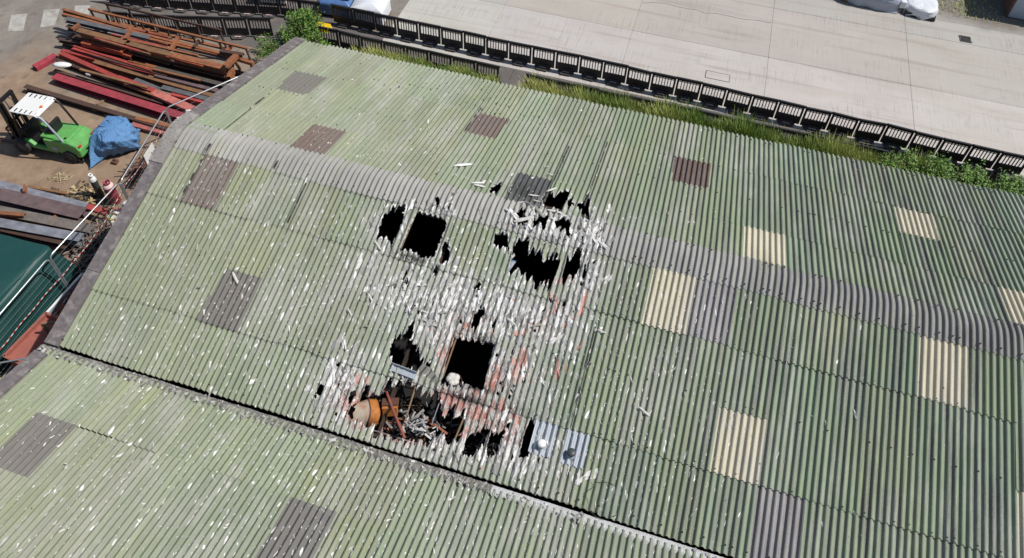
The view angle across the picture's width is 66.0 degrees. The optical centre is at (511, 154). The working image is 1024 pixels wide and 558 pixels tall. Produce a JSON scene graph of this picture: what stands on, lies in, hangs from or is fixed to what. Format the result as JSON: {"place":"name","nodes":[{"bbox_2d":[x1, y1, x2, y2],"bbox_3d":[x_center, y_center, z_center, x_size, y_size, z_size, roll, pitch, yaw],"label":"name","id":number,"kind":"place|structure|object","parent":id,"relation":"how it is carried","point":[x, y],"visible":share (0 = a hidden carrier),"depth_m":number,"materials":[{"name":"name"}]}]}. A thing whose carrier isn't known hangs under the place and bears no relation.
{"place":"outdoors","nodes":[
{"label":"outdoors","id":0,"kind":"place"},
{"bbox_2d":[0,0,408,378],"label":"yard","id":1,"kind":"structure","parent":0,"point":[32,32],"depth_m":31.64,"materials":[{"name":"brown soil"}]},
{"bbox_2d":[2,312,57,366],"bbox_3d":[-13.715,5.640,23.110,1.080,0.845,1.630,18,48,14],"label":"red bin","id":2,"kind":"object","parent":1,"relation":"on","point":[33,337],"visible":0.39,"depth_m":22.90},
{"bbox_2d":[0,227,67,248],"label":"steel beam","id":3,"kind":"structure","parent":1,"relation":"on","point":[43,239],"depth_m":25.82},
{"bbox_2d":[0,218,85,245],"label":"steel beam","id":4,"kind":"structure","parent":3,"relation":"on","point":[35,229],"depth_m":25.81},
{"bbox_2d":[0,260,67,379],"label":"fence","id":5,"kind":"object","parent":1,"relation":"on","point":[25,284],"visible":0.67,"depth_m":23.05,"materials":[{"name":"grey metal"}]},
{"bbox_2d":[0,216,85,236],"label":"steel beam","id":6,"kind":"structure","parent":1,"relation":"on","point":[14,219],"depth_m":26.25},
{"bbox_2d":[0,206,96,235],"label":"steel beam","id":7,"kind":"structure","parent":6,"relation":"on","point":[47,220],"depth_m":26.16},
{"bbox_2d":[32,53,57,70],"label":"steel beam","id":8,"kind":"structure","parent":1,"relation":"on","point":[41,64],"depth_m":32.52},
{"bbox_2d":[0,89,92,163],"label":"forklift","id":9,"kind":"object","parent":1,"relation":"on","point":[70,141],"visible":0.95,"depth_m":28.51,"materials":[{"name":"green paint"}]},
{"bbox_2d":[46,273,83,316],"bbox_3d":[-13.423,4.561,24.335,0.813,0.705,1.613,15,47,12],"label":"trough","id":10,"kind":"object","parent":1,"relation":"on","point":[56,308],"visible":0.13,"depth_m":24.10,"materials":[{"name":"metal"}]},
{"bbox_2d":[51,180,112,211],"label":"wood chips","id":11,"kind":"object","parent":1,"relation":"on","point":[85,193],"visible":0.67,"depth_m":27.54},
{"bbox_2d":[0,180,88,211],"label":"steel beam","id":12,"kind":"structure","parent":11,"relation":"on","point":[14,187],"depth_m":27.07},
{"bbox_2d":[50,183,127,286],"bbox_3d":[-13.351,2.725,25.198,0.220,2.027,3.458,15,47,12],"label":"fence","id":13,"kind":"object","parent":1,"relation":"on","point":[76,227],"visible":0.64,"depth_m":24.72,"materials":[{"name":"grey metal"}]},
{"bbox_2d":[60,198,122,273],"bbox_3d":[-13.756,3.072,25.913,2.376,0.992,5.080,13,47,10],"label":"twig heap","id":14,"kind":"object","parent":1,"relation":"on","point":[103,233],"visible":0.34,"depth_m":25.79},
{"bbox_2d":[23,84,167,129],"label":"steel beam","id":15,"kind":"structure","parent":1,"relation":"on","point":[77,103],"depth_m":30.78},
{"bbox_2d":[60,49,154,75],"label":"steel beam","id":16,"kind":"structure","parent":1,"relation":"on","point":[85,57],"depth_m":32.51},
{"bbox_2d":[89,54,168,75],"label":"steel beam","id":17,"kind":"structure","parent":16,"relation":"on","point":[112,61],"depth_m":32.23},
{"bbox_2d":[155,66,227,88],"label":"steel beam","id":18,"kind":"structure","parent":17,"relation":"on","point":[208,82],"depth_m":31.55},
{"bbox_2d":[53,69,165,106],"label":"steel beam","id":19,"kind":"structure","parent":1,"relation":"on","point":[130,93],"depth_m":31.45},
{"bbox_2d":[55,58,166,103],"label":"steel beam","id":20,"kind":"structure","parent":1,"relation":"on","point":[74,67],"depth_m":32.06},
{"bbox_2d":[59,51,117,80],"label":"steel beam","id":21,"kind":"structure","parent":20,"relation":"on","point":[79,61],"depth_m":32.16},
{"bbox_2d":[116,75,155,92],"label":"steel beam","id":22,"kind":"structure","parent":20,"relation":"on","point":[150,89],"depth_m":31.39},
{"bbox_2d":[79,68,148,88],"bbox_3d":[-15.797,-3.026,31.258,3.222,0.075,0.100,15,47,12],"label":"steel bar","id":23,"kind":"object","parent":22,"relation":"on","point":[113,78],"visible":1,"depth_m":31.22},
{"bbox_2d":[151,89,194,111],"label":"steel beam","id":24,"kind":"structure","parent":22,"relation":"on","point":[164,97],"depth_m":30.73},
{"bbox_2d":[102,179,120,204],"bbox_3d":[-13.867,1.262,27.250,0.364,1.092,0.364,13,47,10],"label":"gas cylinder","id":25,"kind":"object","parent":1,"relation":"on","point":[108,185],"visible":0.97,"depth_m":27.12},
{"bbox_2d":[103,10,130,24],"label":"barrier","id":26,"kind":"object","parent":1,"relation":"on","point":[118,13],"visible":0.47,"depth_m":33.66,"materials":[{"name":"black metal"}]},
{"bbox_2d":[104,2,226,49],"bbox_3d":[-14.526,-5.391,33.015,5.606,1.030,0.120,14,47,11],"label":"steel railing","id":27,"kind":"object","parent":26,"relation":"on","point":[202,42],"visible":0.8,"depth_m":32.94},
{"bbox_2d":[51,73,183,120],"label":"steel beam","id":28,"kind":"structure","parent":1,"relation":"on","point":[141,105],"depth_m":31.05,"materials":[{"name":"metal"}]},
{"bbox_2d":[69,38,188,73],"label":"steel beam","id":29,"kind":"structure","parent":1,"relation":"on","point":[152,64],"depth_m":32.79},
{"bbox_2d":[68,33,230,82],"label":"steel beam","id":30,"kind":"structure","parent":29,"relation":"on","point":[73,36],"depth_m":32.21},
{"bbox_2d":[76,28,127,49],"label":"steel beam","id":31,"kind":"structure","parent":30,"relation":"on","point":[87,34],"depth_m":32.58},
{"bbox_2d":[81,39,125,55],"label":"steel beam","id":32,"kind":"structure","parent":30,"relation":"on","point":[102,47],"depth_m":32.65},
{"bbox_2d":[127,41,170,64],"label":"steel beam","id":33,"kind":"structure","parent":30,"relation":"on","point":[147,48],"depth_m":32.11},
{"bbox_2d":[170,52,226,78],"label":"steel beam","id":34,"kind":"structure","parent":30,"relation":"on","point":[214,67],"depth_m":31.64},
{"bbox_2d":[117,154,146,189],"bbox_3d":[-13.161,0.350,28.686,1.625,0.811,2.625,13,47,10],"label":"rusty scrap","id":35,"kind":"object","parent":1,"relation":"on","point":[140,171],"visible":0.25,"depth_m":28.28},
{"bbox_2d":[121,111,170,197],"bbox_3d":[-12.594,0.388,27.495,0.220,2.027,3.762,6,46,3],"label":"fence","id":36,"kind":"object","parent":1,"relation":"on","point":[122,185],"visible":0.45,"depth_m":26.80,"materials":[{"name":"grey metal"}]},
{"bbox_2d":[92,59,212,96],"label":"steel beam","id":37,"kind":"structure","parent":1,"relation":"on","point":[129,73],"depth_m":31.89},
{"bbox_2d":[154,73,219,92],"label":"steel beam","id":38,"kind":"structure","parent":37,"relation":"on","point":[180,81],"depth_m":31.45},
{"bbox_2d":[170,92,202,103],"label":"steel beam","id":39,"kind":"structure","parent":1,"relation":"on","point":[180,97],"depth_m":30.92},
{"bbox_2d":[160,85,208,100],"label":"steel beam","id":40,"kind":"structure","parent":39,"relation":"on","point":[165,88],"depth_m":31.04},
{"bbox_2d":[173,15,202,38],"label":"barrier","id":41,"kind":"object","parent":1,"relation":"on","point":[193,29],"visible":0.77,"depth_m":33.91,"materials":[{"name":"black metal"}]},
{"bbox_2d":[177,47,227,60],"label":"steel beam","id":42,"kind":"structure","parent":1,"relation":"on","point":[209,55],"depth_m":32.08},
{"bbox_3d":[-13.837,-4.495,32.444,2.411,0.140,0.140,14,48,12],"label":"steel beam","id":43,"kind":"object","parent":42,"relation":"on","visible":0},
{"bbox_2d":[61,13,229,57],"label":"steel beam","id":44,"kind":"structure","parent":43,"relation":"on","point":[65,15],"depth_m":32.51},
{"bbox_2d":[61,8,126,28],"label":"steel beam","id":45,"kind":"structure","parent":44,"relation":"on","point":[71,12],"depth_m":33.32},
{"bbox_2d":[88,8,251,60],"bbox_3d":[-14.283,-4.992,32.755,7.669,0.700,0.125,15,47,12],"label":"steel railing","id":46,"kind":"object","parent":45,"relation":"on","point":[219,42],"visible":0.64,"depth_m":32.50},
{"bbox_2d":[254,32,291,63],"bbox_3d":[-10.120,-4.427,32.840,1.972,1.332,1.916,13,47,10],"label":"shrub","id":47,"kind":"object","parent":1,"relation":"on","point":[269,46],"visible":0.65,"depth_m":32.99,"materials":[{"name":"green plant"}]},
{"bbox_2d":[275,6,337,45],"bbox_3d":[-8.677,-4.984,33.108,2.329,1.798,3.329,-18,49,-19],"label":"shrub","id":48,"kind":"object","parent":1,"relation":"on","point":[307,19],"visible":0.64,"depth_m":33.10,"materials":[{"name":"green plant"}]},
{"bbox_2d":[352,7,375,33],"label":"barrier","id":49,"kind":"object","parent":1,"relation":"on","point":[365,26],"visible":1,"depth_m":34.56,"materials":[{"name":"black metal"}]},
{"bbox_2d":[349,0,390,24],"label":"wrapped pallet","id":50,"kind":"object","parent":1,"relation":"on","point":[380,6],"visible":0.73,"depth_m":34.74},
{"bbox_2d":[0,37,1023,557],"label":"warehouse","id":51,"kind":"structure","parent":1,"relation":"on","point":[820,263],"depth_m":18.35,"materials":[{"name":"metal"}]},
{"bbox_2d":[348,398,379,427],"bbox_3d":[-3.392,5.927,17.954,0.786,0.663,0.608,-12,47,-13],"label":"hopper","id":52,"kind":"object","parent":51,"relation":"on","point":[367,411],"visible":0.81,"depth_m":17.74,"materials":[{"name":"beige paint"}]},
{"bbox_2d":[38,346,716,557],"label":"gutter rubble","id":53,"kind":"object","parent":51,"relation":"on","point":[695,549],"visible":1,"depth_m":17.19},
{"bbox_2d":[382,398,398,415],"bbox_3d":[-2.763,5.748,17.990,0.380,0.376,0.353,-1,46,-3],"label":"duct box","id":54,"kind":"object","parent":51,"relation":"on","point":[386,409],"visible":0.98,"depth_m":17.87,"materials":[{"name":"brown metal"}]},
{"bbox_2d":[417,362,440,394],"bbox_3d":[-1.961,5.126,18.027,0.491,0.292,0.580,-41,68,-18],"label":"corrugated fragment","id":55,"kind":"object","parent":51,"relation":"on","point":[424,369],"visible":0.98,"depth_m":18.01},
{"bbox_2d":[0,49,1012,557],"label":"cement chips","id":56,"kind":"object","parent":51,"relation":"on","point":[252,381],"visible":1,"depth_m":17.99,"materials":[{"name":"concrete"}]},
{"bbox_2d":[528,420,557,458],"bbox_3d":[0.679,6.213,17.245,0.487,0.254,0.672,13,47,10],"label":"roof vent","id":57,"kind":"object","parent":51,"relation":"on","point":[540,444],"visible":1,"depth_m":17.23,"materials":[{"name":"metal"}]},
{"bbox_2d":[560,429,589,468],"bbox_3d":[1.375,6.384,17.109,0.487,0.259,0.691,13,47,10],"label":"roof vent","id":58,"kind":"object","parent":51,"relation":"on","point":[570,453],"visible":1,"depth_m":17.09,"materials":[{"name":"metal"}]},
{"bbox_3d":[-14.544,-4.510,32.473,1.283,0.100,0.160,16,47,13],"label":"steel beam","id":59,"kind":"object","parent":1,"relation":"on","visible":0},
{"bbox_2d":[64,16,150,41],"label":"steel beam","id":60,"kind":"structure","parent":59,"relation":"on","point":[91,25],"depth_m":32.97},
{"bbox_2d":[104,0,383,50],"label":"apron","id":61,"kind":"object","parent":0,"point":[250,39],"visible":0.09,"depth_m":34.93,"materials":[{"name":"concrete"}]},
{"bbox_2d":[146,0,168,11],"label":"barrier","id":62,"kind":"object","parent":61,"relation":"on","point":[159,5],"visible":1,"depth_m":35.38,"materials":[{"name":"black metal"}]},
{"bbox_2d":[168,0,191,12],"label":"barrier","id":63,"kind":"object","parent":61,"relation":"on","point":[179,6],"visible":1,"depth_m":35.33,"materials":[{"name":"black metal"}]},
{"bbox_2d":[190,0,213,14],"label":"barrier","id":64,"kind":"object","parent":61,"relation":"on","point":[205,8],"visible":1,"depth_m":35.29,"materials":[{"name":"black metal"}]},
{"bbox_2d":[198,16,225,39],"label":"barrier","id":65,"kind":"object","parent":61,"relation":"on","point":[213,34],"visible":0.82,"depth_m":33.91,"materials":[{"name":"black metal"}]},
{"bbox_2d":[212,0,235,15],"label":"barrier","id":66,"kind":"object","parent":61,"relation":"on","point":[224,9],"visible":1,"depth_m":35.26,"materials":[{"name":"black metal"}]},
{"bbox_2d":[222,16,249,39],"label":"barrier","id":67,"kind":"object","parent":61,"relation":"on","point":[237,33],"visible":1,"depth_m":33.98,"materials":[{"name":"black metal"}]},
{"bbox_2d":[234,0,258,16],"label":"barrier","id":68,"kind":"object","parent":61,"relation":"on","point":[246,10],"visible":0.99,"depth_m":35.22,"materials":[{"name":"black metal"}]},
{"bbox_2d":[246,17,273,40],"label":"barrier","id":69,"kind":"object","parent":61,"relation":"on","point":[258,32],"visible":0.97,"depth_m":33.96,"materials":[{"name":"black metal"}]},
{"bbox_2d":[256,0,280,18],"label":"barrier","id":70,"kind":"object","parent":61,"relation":"on","point":[272,12],"visible":0.99,"depth_m":35.20,"materials":[{"name":"black metal"}]},
{"bbox_2d":[315,25,339,47],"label":"barrier","id":71,"kind":"object","parent":61,"relation":"on","point":[334,42],"visible":0.69,"depth_m":33.45,"materials":[{"name":"black metal"}]},
{"bbox_2d":[330,3,353,28],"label":"barrier","id":72,"kind":"object","parent":61,"relation":"on","point":[344,22],"visible":1,"depth_m":34.74,"materials":[{"name":"black metal"}]},
{"bbox_2d":[337,30,360,49],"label":"barrier","id":73,"kind":"object","parent":61,"relation":"on","point":[343,45],"visible":0.81,"depth_m":33.29,"materials":[{"name":"black metal"}]},
{"bbox_2d":[229,0,336,22],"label":"side yard","id":74,"kind":"structure","parent":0,"point":[328,18],"depth_m":35.94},
{"bbox_2d":[318,0,353,16],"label":"wrapped pallet","id":75,"kind":"object","parent":74,"relation":"on","point":[325,6],"visible":0.43,"depth_m":35.07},
{"bbox_2d":[323,32,810,138],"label":"walkway","id":76,"kind":"structure","parent":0,"point":[511,76],"depth_m":32.95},
{"bbox_2d":[383,0,1023,183],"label":"concrete yard","id":77,"kind":"structure","parent":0,"point":[937,77],"depth_m":34.60,"materials":[{"name":"grey concrete"}]},
{"bbox_2d":[374,13,396,37],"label":"barrier","id":78,"kind":"object","parent":77,"relation":"on","point":[387,31],"visible":1,"depth_m":34.38,"materials":[{"name":"black metal"}]},
{"bbox_2d":[396,17,418,42],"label":"barrier","id":79,"kind":"object","parent":77,"relation":"on","point":[408,36],"visible":1,"depth_m":34.20,"materials":[{"name":"black metal"}]},
{"bbox_2d":[418,21,440,47],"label":"barrier","id":80,"kind":"object","parent":77,"relation":"on","point":[431,40],"visible":1,"depth_m":34.02,"materials":[{"name":"black metal"}]},
{"bbox_2d":[440,26,462,51],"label":"barrier","id":81,"kind":"object","parent":77,"relation":"on","point":[452,45],"visible":1,"depth_m":33.83,"materials":[{"name":"black metal"}]},
{"bbox_2d":[463,30,485,56],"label":"barrier","id":82,"kind":"object","parent":77,"relation":"on","point":[473,49],"visible":1,"depth_m":33.64,"materials":[{"name":"black metal"}]},
{"bbox_2d":[485,36,508,61],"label":"barrier","id":83,"kind":"object","parent":77,"relation":"on","point":[496,55],"visible":1,"depth_m":33.45,"materials":[{"name":"black metal"}]},
{"bbox_2d":[509,41,531,66],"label":"barrier","id":84,"kind":"object","parent":77,"relation":"on","point":[520,60],"visible":1,"depth_m":33.27,"materials":[{"name":"black metal"}]},
{"bbox_2d":[532,45,555,71],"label":"barrier","id":85,"kind":"object","parent":77,"relation":"on","point":[544,64],"visible":1,"depth_m":33.09,"materials":[{"name":"black metal"}]},
{"bbox_2d":[555,50,579,76],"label":"barrier","id":86,"kind":"object","parent":77,"relation":"on","point":[567,69],"visible":1,"depth_m":32.93,"materials":[{"name":"black metal"}]},
{"bbox_2d":[579,54,603,81],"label":"barrier","id":87,"kind":"object","parent":77,"relation":"on","point":[590,74],"visible":1,"depth_m":32.73,"materials":[{"name":"black metal"}]},
{"bbox_2d":[602,60,628,86],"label":"barrier","id":88,"kind":"object","parent":77,"relation":"on","point":[614,79],"visible":1,"depth_m":32.54,"materials":[{"name":"black metal"}]},
{"bbox_2d":[626,66,652,92],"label":"barrier","id":89,"kind":"object","parent":77,"relation":"on","point":[638,85],"visible":0.99,"depth_m":32.32,"materials":[{"name":"black metal"}]},
{"bbox_2d":[650,71,677,98],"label":"barrier","id":90,"kind":"object","parent":77,"relation":"on","point":[661,90],"visible":1,"depth_m":32.12,"materials":[{"name":"black metal"}]},
{"bbox_2d":[674,76,702,103],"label":"barrier","id":91,"kind":"object","parent":77,"relation":"on","point":[686,94],"visible":0.99,"depth_m":31.94,"materials":[{"name":"black metal"}]},
{"bbox_2d":[698,82,727,109],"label":"barrier","id":92,"kind":"object","parent":77,"relation":"on","point":[713,102],"visible":1,"depth_m":31.74,"materials":[{"name":"black metal"}]},
{"bbox_2d":[723,88,753,115],"bbox_3d":[9.010,-2.152,31.457,1.038,1.035,0.540,16,48,13],"label":"barrier","id":93,"kind":"object","parent":77,"relation":"on","point":[730,105],"visible":0.98,"depth_m":31.51,"materials":[{"name":"black metal"}]},
{"bbox_2d":[749,94,779,120],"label":"barrier","id":94,"kind":"object","parent":77,"relation":"on","point":[762,114],"visible":0.98,"depth_m":31.31,"materials":[{"name":"black metal"}]},
{"bbox_2d":[774,100,805,126],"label":"barrier","id":95,"kind":"object","parent":77,"relation":"on","point":[786,119],"visible":1,"depth_m":31.11,"materials":[{"name":"black metal"}]},
{"bbox_2d":[800,106,832,132],"bbox_3d":[11.877,-1.405,30.841,1.038,1.035,0.540,13,48,10],"label":"barrier","id":96,"kind":"object","parent":77,"relation":"on","point":[813,125],"visible":1,"depth_m":30.89,"materials":[{"name":"black metal"}]},
{"bbox_2d":[826,111,859,139],"bbox_3d":[12.839,-1.164,30.643,1.038,1.035,0.540,16,47,13],"label":"barrier","id":97,"kind":"object","parent":77,"relation":"on","point":[842,129],"visible":0.97,"depth_m":30.67,"materials":[{"name":"black metal"}]},
{"bbox_2d":[853,118,887,145],"bbox_3d":[13.806,-0.928,30.451,1.038,1.035,0.540,11,47,9],"label":"barrier","id":98,"kind":"object","parent":77,"relation":"on","point":[864,137],"visible":1,"depth_m":30.51,"materials":[{"name":"black metal"}]},
{"bbox_2d":[842,0,907,13],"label":"covered stack","id":99,"kind":"object","parent":77,"relation":"on","point":[894,6],"visible":1,"depth_m":36.79,"materials":[{"name":"grey plastic"}]},
{"bbox_2d":[880,123,915,151],"bbox_3d":[14.776,-0.697,30.264,1.038,1.035,0.540,17,47,14],"label":"barrier","id":100,"kind":"object","parent":77,"relation":"on","point":[889,142],"visible":1,"depth_m":30.32,"materials":[{"name":"black metal"}]},
{"bbox_2d":[903,0,938,21],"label":"covered stack","id":101,"kind":"object","parent":77,"relation":"on","point":[927,10],"visible":0.97,"depth_m":36.49,"materials":[{"name":"white plastic"}]},
{"bbox_2d":[907,131,944,157],"bbox_3d":[15.725,-0.418,30.029,1.038,1.035,0.540,16,48,13],"label":"barrier","id":102,"kind":"object","parent":77,"relation":"on","point":[925,136],"visible":0.86,"depth_m":30.02,"materials":[{"name":"black metal"}]},
{"bbox_2d":[935,138,973,165],"bbox_3d":[16.684,-0.161,29.816,1.038,1.035,0.540,14,48,12],"label":"barrier","id":103,"kind":"object","parent":77,"relation":"on","point":[956,157],"visible":0.92,"depth_m":29.80,"materials":[{"name":"black metal"}]},
{"bbox_2d":[963,144,1002,172],"bbox_3d":[17.648,0.086,29.613,1.038,1.035,0.540,15,47,12],"label":"barrier","id":104,"kind":"object","parent":77,"relation":"on","point":[978,161],"visible":0.93,"depth_m":29.60,"materials":[{"name":"black metal"}]},
{"bbox_2d":[991,151,1023,178],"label":"barrier","id":105,"kind":"object","parent":77,"relation":"on","point":[1005,166],"visible":0.91,"depth_m":29.46,"materials":[{"name":"black metal"}]},
{"bbox_2d":[1003,0,1023,19],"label":"container","id":106,"kind":"object","parent":77,"relation":"on","point":[1014,8],"visible":1,"depth_m":36.63,"materials":[{"name":"blue metal"}]},
{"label":"verge","id":107,"kind":"structure","parent":0,"visible":0},
{"bbox_2d":[429,50,451,68],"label":"barrier","id":108,"kind":"object","parent":107,"relation":"on","point":[442,55],"visible":0.59,"depth_m":32.38,"materials":[{"name":"black metal"}]},
{"bbox_2d":[349,42,947,177],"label":"tall grass","id":109,"kind":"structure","parent":107,"relation":"on","point":[743,128],"depth_m":30.07,"materials":[{"name":"plant"}]},
{"bbox_2d":[876,147,963,181],"bbox_3d":[14.658,0.647,28.410,3.269,1.933,2.501,13,47,10],"label":"shrub","id":110,"kind":"object","parent":107,"relation":"on","point":[898,166],"visible":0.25,"depth_m":28.29,"materials":[{"name":"green plant"}]},
{"bbox_2d":[908,152,998,188],"bbox_3d":[15.764,0.990,28.218,3.273,1.791,2.506,13,47,10],"label":"shrub","id":111,"kind":"object","parent":107,"relation":"on","point":[968,170],"visible":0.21,"depth_m":28.00,"materials":[{"name":"green plant"}]},
{"bbox_2d":[949,160,1023,194],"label":"shrub","id":112,"kind":"object","parent":107,"relation":"on","point":[1005,180],"visible":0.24,"depth_m":27.73,"materials":[{"name":"green plant"}]},
{"bbox_3d":[-17.823,4.225,23.939,5.400,1.500,3.700,13,47,10],"label":"covered crate","id":113,"kind":"object","parent":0,"visible":0},
{"bbox_2d":[0,234,82,374],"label":"green tarpaulin","id":114,"kind":"object","parent":113,"relation":"on","point":[21,261],"visible":0.83,"depth_m":23.81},
{"bbox_3d":[-16.209,2.003,27.008,3.174,0.220,0.400,11,45,9],"label":"steel beam","id":115,"kind":"object","parent":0,"visible":0},
{"bbox_2d":[0,188,88,220],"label":"steel beam","id":116,"kind":"structure","parent":115,"relation":"on","point":[25,201],"depth_m":26.61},
{"bbox_3d":[-14.721,-0.582,29.191,0.700,0.830,0.700,22,49,18],"label":"covered machine","id":117,"kind":"object","parent":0,"visible":0},
{"bbox_2d":[89,116,140,168],"bbox_3d":[-14.627,-0.621,29.059,1.708,0.952,2.097,-5,46,-7],"label":"blue tarpaulin","id":118,"kind":"object","parent":117,"relation":"on","point":[113,135],"visible":1,"depth_m":28.70,"materials":[{"name":"plastic"}]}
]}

